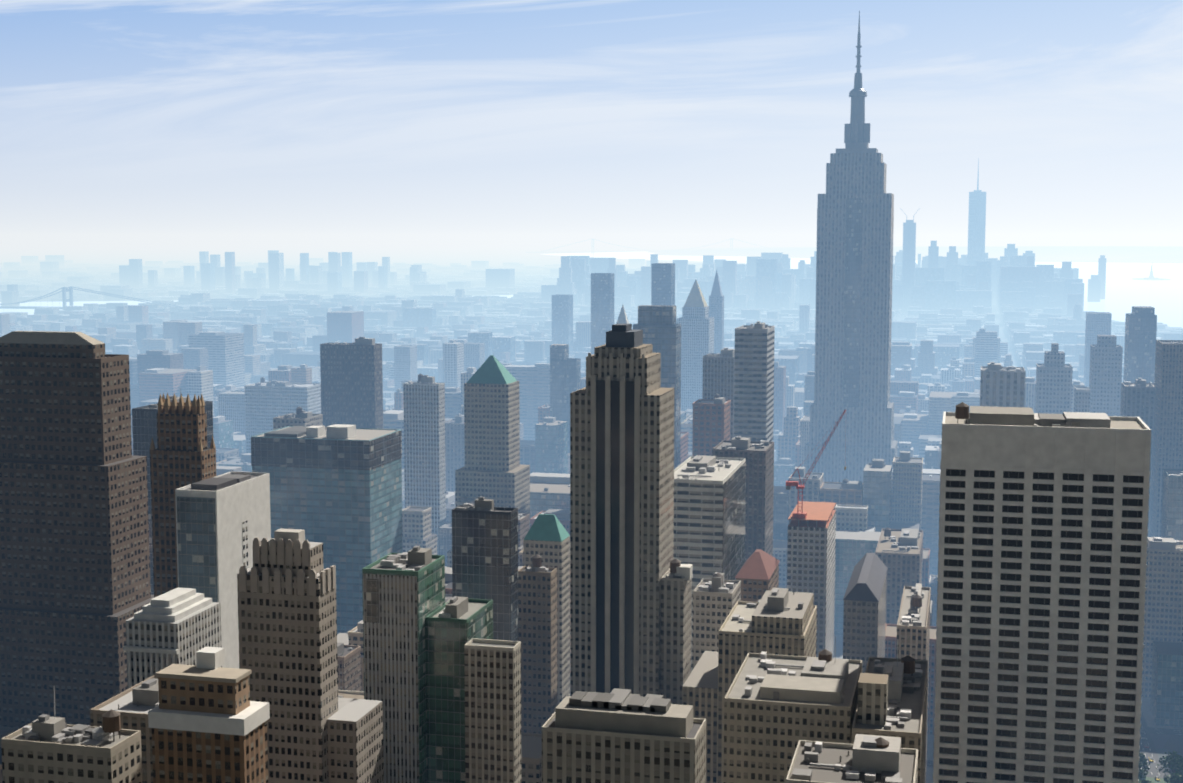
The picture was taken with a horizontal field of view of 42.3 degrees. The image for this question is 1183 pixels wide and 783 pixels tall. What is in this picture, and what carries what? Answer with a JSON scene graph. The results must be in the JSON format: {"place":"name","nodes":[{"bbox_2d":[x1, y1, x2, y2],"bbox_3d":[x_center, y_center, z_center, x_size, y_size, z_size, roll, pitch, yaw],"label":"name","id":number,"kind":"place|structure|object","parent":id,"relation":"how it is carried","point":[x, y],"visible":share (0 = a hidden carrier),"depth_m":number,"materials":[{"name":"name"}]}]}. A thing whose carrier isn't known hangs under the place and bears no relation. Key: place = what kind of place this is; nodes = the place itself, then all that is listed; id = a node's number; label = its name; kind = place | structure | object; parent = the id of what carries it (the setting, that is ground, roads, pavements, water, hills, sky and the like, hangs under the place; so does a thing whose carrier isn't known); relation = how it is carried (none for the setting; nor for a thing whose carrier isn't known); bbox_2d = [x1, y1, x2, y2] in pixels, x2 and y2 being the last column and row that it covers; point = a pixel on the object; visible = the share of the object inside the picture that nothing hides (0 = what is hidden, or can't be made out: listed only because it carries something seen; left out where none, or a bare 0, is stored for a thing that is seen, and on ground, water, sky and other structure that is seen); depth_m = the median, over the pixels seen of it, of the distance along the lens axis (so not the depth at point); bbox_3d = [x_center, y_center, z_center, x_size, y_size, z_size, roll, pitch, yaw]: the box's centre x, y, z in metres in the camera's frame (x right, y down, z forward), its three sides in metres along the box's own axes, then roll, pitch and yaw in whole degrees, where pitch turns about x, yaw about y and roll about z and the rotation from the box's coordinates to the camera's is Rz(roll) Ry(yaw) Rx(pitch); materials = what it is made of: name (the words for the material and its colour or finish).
{"place":"outdoors","nodes":[
{"label":"outdoors","id":0,"kind":"place"},
{"bbox_2d":[0,153,1057,782],"bbox_3d":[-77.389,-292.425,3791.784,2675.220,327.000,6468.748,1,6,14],"label":"buildings","id":1,"kind":"structure","parent":0,"point":[352,393],"depth_m":1253.25,"materials":[{"name":"grey concrete"}]},
{"bbox_2d":[0,238,1182,776],"bbox_3d":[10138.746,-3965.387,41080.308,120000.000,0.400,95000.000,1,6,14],"label":"ground","id":2,"kind":"structure","parent":0,"point":[254,250],"depth_m":30253.17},
{"bbox_2d":[0,142,1182,782],"bbox_3d":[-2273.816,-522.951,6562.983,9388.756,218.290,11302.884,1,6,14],"label":"buildings","id":3,"kind":"structure","parent":2,"relation":"on","point":[74,564],"depth_m":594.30,"materials":[{"name":"beige concrete"}]},
{"bbox_2d":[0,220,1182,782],"bbox_3d":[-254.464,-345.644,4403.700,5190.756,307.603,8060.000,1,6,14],"label":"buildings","id":4,"kind":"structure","parent":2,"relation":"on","point":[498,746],"depth_m":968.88,"materials":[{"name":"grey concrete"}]},
{"bbox_2d":[0,10,1182,782],"bbox_3d":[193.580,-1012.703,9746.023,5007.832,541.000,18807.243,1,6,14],"label":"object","id":5,"kind":"object","parent":2,"relation":"on","point":[856,128],"visible":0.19,"depth_m":511.04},
{"bbox_2d":[2,252,1182,626],"bbox_3d":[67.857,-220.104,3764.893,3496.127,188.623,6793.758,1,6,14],"label":"buildings","id":6,"kind":"structure","parent":2,"relation":"on","point":[346,326],"depth_m":2985.07,"materials":[{"name":"grey concrete"}]},
{"bbox_2d":[16,261,1182,695],"bbox_3d":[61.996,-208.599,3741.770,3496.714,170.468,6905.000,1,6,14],"label":"buildings","id":7,"kind":"structure","parent":2,"relation":"on","point":[788,437],"depth_m":3178.49,"materials":[{"name":"grey concrete"}]},
{"bbox_2d":[1138,751,1182,782],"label":"trees","id":8,"kind":"object","parent":2,"relation":"on","point":[1173,762],"visible":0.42,"depth_m":715.12,"materials":[{"name":"green plant"}]},
{"bbox_2d":[0,252,1182,327],"bbox_3d":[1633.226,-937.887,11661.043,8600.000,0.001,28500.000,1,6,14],"label":"water","id":9,"kind":"structure","parent":0,"point":[1125,292],"depth_m":7593.92,"materials":[{"name":"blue liquid"}]},
{"bbox_2d":[0,0,1182,238],"label":"sky","id":10,"kind":"structure","parent":0,"point":[444,119],"materials":[{"name":"blue"}]},
{"bbox_2d":[10,266,1181,698],"bbox_3d":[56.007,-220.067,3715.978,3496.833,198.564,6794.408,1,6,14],"label":"buildings","id":11,"kind":"structure","parent":0,"point":[698,520],"depth_m":1153.33,"materials":[{"name":"grey concrete"}]},
{"bbox_2d":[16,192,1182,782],"bbox_3d":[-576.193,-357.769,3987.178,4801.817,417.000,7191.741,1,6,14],"label":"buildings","id":12,"kind":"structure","parent":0,"point":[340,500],"depth_m":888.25,"materials":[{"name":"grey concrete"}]},
{"bbox_2d":[596,380,1143,782],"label":"windows","id":13,"kind":"structure","parent":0,"point":[615,533],"depth_m":515.18,"materials":[{"name":"black glass"}]},
{"bbox_2d":[645,246,1182,263],"bbox_3d":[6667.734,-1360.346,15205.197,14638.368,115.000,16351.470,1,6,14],"label":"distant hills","id":14,"kind":"structure","parent":0,"point":[1153,253],"depth_m":17169.46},
{"bbox_2d":[834,631,1182,777],"bbox_3d":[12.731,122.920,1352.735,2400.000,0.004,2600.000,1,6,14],"label":"roads","id":15,"kind":"structure","parent":0,"point":[1146,731],"depth_m":786.54,"materials":[{"name":"grey asphalt"}]}
]}

